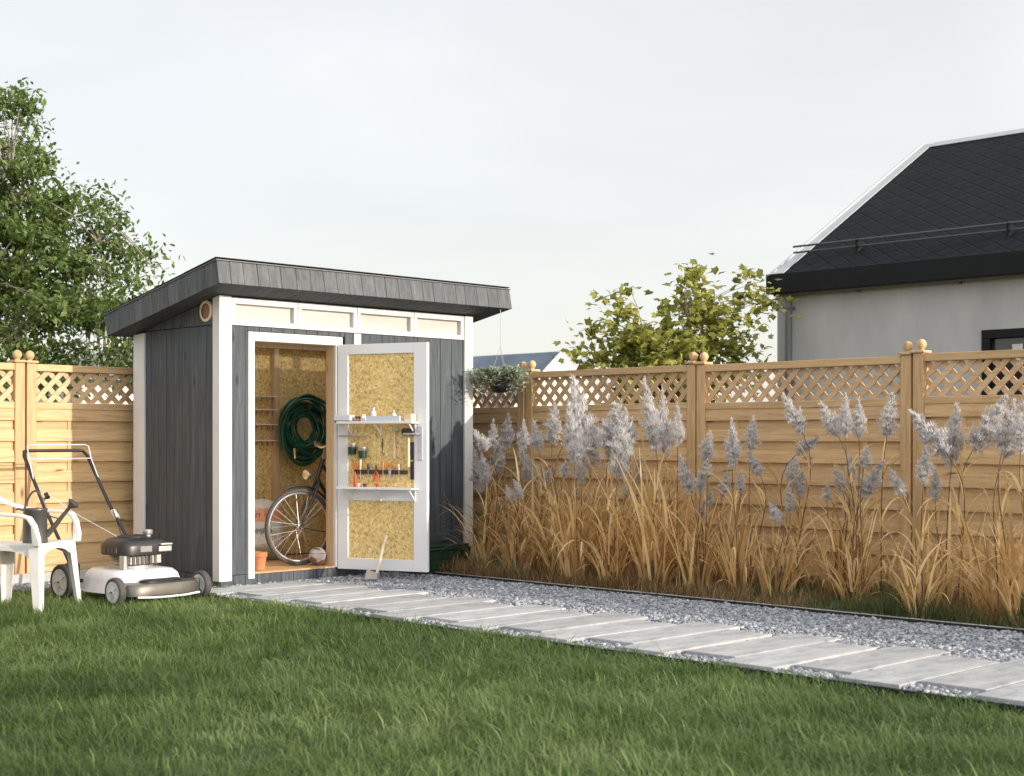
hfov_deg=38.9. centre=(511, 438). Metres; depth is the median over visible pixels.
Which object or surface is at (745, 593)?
dry undergrowth
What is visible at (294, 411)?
garden hose
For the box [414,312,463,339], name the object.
transom window
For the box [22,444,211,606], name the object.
lawn mower
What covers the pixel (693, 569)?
pampas grass
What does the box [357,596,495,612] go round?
paving slab
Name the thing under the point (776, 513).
pampas grass
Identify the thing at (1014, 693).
paving slab
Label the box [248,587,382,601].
paving slab
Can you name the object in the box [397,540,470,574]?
storage chest
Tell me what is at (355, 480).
trowel
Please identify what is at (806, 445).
pampas grass
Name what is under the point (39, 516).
watering can
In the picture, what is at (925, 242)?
house
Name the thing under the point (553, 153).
sky
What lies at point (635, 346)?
maple tree
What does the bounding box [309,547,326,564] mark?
ball
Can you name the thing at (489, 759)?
lawn
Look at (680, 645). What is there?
paving slab
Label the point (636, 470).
pampas grass
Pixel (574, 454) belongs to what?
pampas grass
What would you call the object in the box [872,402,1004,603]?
pampas grass
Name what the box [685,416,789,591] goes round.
pampas grass
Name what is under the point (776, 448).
fence panel
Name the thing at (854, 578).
pampas grass
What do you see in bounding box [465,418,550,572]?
pampas grass
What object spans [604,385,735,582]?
pampas grass
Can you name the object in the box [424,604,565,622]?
paving slab
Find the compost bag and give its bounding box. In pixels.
[255,499,282,559]
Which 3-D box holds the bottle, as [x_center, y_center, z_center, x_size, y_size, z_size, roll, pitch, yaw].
[-1.156,-0.197,12.069,0.056,0.125,0.051,0,0,24]
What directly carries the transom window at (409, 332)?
in the garden shed
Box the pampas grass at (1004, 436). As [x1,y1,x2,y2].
[900,397,1023,621]
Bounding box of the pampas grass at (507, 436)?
[442,412,556,563]
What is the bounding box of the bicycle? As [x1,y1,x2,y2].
[264,441,325,565]
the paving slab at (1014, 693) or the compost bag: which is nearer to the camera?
the paving slab at (1014, 693)
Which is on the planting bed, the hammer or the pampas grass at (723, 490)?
the pampas grass at (723, 490)
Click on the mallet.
(406, 430)
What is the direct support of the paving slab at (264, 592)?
on the gravel path
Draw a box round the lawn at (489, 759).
[0,553,1023,775]
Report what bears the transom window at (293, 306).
in the garden shed
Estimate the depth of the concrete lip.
10.04 m
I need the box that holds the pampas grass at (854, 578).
[787,391,938,602]
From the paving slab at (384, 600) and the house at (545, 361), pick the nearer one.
the paving slab at (384, 600)
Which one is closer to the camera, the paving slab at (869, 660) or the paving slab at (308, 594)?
the paving slab at (869, 660)
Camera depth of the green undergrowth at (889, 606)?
9.55 m
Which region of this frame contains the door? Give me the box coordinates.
[336,342,428,571]
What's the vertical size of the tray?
0.050 m
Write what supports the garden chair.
on the lawn at (489, 759)
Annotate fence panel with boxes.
[0,350,25,573]
[25,351,132,572]
[473,361,526,556]
[525,352,697,565]
[694,341,913,585]
[911,339,1023,594]
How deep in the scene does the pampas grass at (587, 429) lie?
12.08 m
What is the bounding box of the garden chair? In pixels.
[0,496,81,614]
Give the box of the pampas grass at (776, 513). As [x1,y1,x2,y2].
[736,481,833,597]
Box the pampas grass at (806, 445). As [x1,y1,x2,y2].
[742,392,852,592]
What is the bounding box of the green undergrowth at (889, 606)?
[476,551,1023,627]
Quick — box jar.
[360,414,365,420]
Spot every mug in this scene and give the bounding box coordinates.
[348,439,356,454]
[358,443,366,457]
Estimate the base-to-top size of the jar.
0.066 m
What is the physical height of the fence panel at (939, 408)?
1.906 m
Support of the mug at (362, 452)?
hanging from the garden shed
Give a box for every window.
[232,297,297,328]
[294,303,356,332]
[356,307,413,336]
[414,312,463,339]
[981,328,1023,394]
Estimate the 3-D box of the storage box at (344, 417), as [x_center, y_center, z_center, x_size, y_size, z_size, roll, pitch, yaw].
[-1.402,-0.166,12.151,0.160,0.062,0.090,0,0,24]
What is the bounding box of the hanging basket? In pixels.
[466,309,533,396]
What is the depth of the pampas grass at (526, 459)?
12.60 m
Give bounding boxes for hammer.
[389,428,398,458]
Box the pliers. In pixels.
[373,465,378,481]
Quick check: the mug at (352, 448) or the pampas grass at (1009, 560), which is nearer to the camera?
the pampas grass at (1009, 560)
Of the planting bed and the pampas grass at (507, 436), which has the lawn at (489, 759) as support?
the planting bed
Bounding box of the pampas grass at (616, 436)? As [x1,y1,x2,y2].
[552,399,675,583]
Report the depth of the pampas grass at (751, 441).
11.00 m
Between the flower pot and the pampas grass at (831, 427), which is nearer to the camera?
the pampas grass at (831, 427)
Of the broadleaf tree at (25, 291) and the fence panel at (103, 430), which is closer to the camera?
the fence panel at (103, 430)
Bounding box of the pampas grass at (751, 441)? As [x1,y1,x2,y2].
[699,415,804,585]
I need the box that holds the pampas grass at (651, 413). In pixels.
[573,376,752,587]
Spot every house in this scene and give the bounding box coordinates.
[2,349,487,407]
[473,351,601,407]
[766,128,1023,400]
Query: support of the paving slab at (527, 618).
on the gravel path
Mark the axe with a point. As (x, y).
(370, 574)
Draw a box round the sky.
[0,0,1023,403]
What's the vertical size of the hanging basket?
0.808 m
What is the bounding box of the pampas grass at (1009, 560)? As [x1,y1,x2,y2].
[972,510,1023,598]
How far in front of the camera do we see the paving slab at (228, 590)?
11.20 m
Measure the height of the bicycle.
1.062 m
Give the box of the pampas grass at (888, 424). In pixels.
[855,392,917,595]
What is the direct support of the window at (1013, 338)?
in the house at (925, 242)
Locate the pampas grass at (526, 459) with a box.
[481,418,568,567]
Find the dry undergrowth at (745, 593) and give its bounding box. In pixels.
[434,549,1023,628]
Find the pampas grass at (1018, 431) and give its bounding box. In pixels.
[947,389,1023,622]
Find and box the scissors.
[386,462,393,480]
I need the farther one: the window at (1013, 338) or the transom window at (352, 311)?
the window at (1013, 338)
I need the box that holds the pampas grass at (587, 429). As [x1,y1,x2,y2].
[535,374,678,574]
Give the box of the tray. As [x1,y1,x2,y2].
[366,416,401,420]
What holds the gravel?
on the gravel path
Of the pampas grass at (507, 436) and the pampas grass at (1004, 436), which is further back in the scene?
the pampas grass at (507, 436)
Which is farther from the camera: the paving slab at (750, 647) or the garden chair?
the garden chair
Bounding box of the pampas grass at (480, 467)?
[430,419,522,568]
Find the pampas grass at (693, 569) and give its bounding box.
[633,429,766,589]
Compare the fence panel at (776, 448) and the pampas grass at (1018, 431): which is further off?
the fence panel at (776, 448)
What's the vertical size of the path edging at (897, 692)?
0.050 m
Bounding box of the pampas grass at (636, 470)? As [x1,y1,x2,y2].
[552,416,711,577]
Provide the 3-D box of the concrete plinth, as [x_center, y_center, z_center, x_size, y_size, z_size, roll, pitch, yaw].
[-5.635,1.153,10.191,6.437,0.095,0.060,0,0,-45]
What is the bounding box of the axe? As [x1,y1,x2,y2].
[365,535,387,579]
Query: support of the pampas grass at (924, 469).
on the planting bed
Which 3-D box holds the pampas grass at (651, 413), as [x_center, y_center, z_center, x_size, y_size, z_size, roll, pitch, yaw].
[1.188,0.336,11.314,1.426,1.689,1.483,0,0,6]
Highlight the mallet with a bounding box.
[401,428,414,466]
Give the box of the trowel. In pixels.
[353,463,356,489]
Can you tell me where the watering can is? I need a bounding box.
[16,490,78,543]
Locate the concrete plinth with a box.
[0,569,88,584]
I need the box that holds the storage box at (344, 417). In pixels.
[334,415,354,421]
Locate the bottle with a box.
[370,407,375,415]
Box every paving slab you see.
[209,581,323,595]
[237,583,368,596]
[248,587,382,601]
[294,589,427,603]
[308,594,446,611]
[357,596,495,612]
[371,602,512,620]
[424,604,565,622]
[447,610,591,631]
[503,612,647,632]
[527,620,676,642]
[590,622,739,645]
[618,629,771,655]
[687,633,840,658]
[721,641,876,670]
[796,646,950,674]
[839,655,999,688]
[922,658,1023,692]
[975,682,1023,705]
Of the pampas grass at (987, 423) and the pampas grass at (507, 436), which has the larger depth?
the pampas grass at (507, 436)
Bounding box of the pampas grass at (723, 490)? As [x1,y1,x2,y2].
[664,470,782,583]
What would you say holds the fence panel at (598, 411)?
on the lawn at (489, 759)
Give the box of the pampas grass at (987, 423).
[916,394,1021,613]
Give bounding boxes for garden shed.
[103,257,511,587]
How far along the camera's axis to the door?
12.07 m
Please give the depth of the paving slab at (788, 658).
7.68 m
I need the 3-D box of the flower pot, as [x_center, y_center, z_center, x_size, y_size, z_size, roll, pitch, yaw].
[-2.075,1.004,11.869,0.146,0.150,0.146,0,0,-45]
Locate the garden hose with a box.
[278,394,325,465]
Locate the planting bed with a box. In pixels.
[461,569,1023,628]
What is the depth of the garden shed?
12.09 m
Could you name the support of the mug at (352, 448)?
hanging from the garden shed
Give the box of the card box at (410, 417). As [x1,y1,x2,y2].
[404,414,415,421]
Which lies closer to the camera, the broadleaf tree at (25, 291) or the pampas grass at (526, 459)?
the pampas grass at (526, 459)
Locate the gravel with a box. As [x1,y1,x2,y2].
[0,571,1023,704]
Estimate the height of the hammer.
0.255 m
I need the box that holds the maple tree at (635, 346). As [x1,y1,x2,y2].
[550,253,801,403]
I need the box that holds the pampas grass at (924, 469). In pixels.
[859,444,988,618]
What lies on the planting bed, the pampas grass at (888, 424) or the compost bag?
the pampas grass at (888, 424)
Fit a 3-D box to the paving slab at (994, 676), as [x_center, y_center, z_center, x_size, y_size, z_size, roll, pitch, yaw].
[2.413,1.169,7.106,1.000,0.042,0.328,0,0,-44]
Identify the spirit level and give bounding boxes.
[410,442,413,479]
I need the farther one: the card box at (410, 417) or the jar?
the jar
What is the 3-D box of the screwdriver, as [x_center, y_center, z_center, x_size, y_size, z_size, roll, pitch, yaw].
[-1.268,0.265,12.133,0.022,0.190,0.021,0,0,24]
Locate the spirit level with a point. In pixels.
(411, 460)
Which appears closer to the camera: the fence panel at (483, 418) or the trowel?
the trowel
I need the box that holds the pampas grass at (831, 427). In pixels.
[774,399,884,596]
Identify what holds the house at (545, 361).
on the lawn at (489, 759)
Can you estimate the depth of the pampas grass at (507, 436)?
12.96 m
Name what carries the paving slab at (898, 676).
on the gravel path
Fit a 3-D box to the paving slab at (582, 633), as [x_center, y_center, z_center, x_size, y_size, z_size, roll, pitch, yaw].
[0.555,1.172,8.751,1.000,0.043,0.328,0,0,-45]
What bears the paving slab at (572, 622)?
on the gravel path
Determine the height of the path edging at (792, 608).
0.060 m
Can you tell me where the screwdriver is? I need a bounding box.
[359,459,361,480]
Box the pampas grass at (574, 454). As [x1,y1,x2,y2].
[495,398,639,581]
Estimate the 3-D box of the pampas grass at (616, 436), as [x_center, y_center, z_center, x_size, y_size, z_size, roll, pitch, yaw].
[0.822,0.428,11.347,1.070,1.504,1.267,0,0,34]
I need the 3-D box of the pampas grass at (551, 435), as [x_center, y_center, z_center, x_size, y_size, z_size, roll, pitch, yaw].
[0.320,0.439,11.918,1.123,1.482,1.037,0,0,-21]
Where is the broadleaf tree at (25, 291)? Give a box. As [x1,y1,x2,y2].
[0,77,184,402]
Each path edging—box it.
[208,595,1023,713]
[432,572,1023,633]
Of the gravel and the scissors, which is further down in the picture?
the gravel
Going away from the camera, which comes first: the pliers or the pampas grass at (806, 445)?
the pampas grass at (806, 445)
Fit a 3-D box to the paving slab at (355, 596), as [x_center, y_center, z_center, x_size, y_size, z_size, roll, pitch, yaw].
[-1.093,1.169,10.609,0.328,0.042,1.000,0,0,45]
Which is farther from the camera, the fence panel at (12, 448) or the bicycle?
the bicycle
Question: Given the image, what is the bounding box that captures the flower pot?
[255,551,266,570]
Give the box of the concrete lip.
[437,572,1023,629]
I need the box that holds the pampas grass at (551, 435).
[494,401,598,576]
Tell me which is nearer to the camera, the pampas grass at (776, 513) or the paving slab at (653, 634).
the paving slab at (653, 634)
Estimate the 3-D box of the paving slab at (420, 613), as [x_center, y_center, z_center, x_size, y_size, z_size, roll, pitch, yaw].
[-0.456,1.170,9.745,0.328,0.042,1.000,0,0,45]

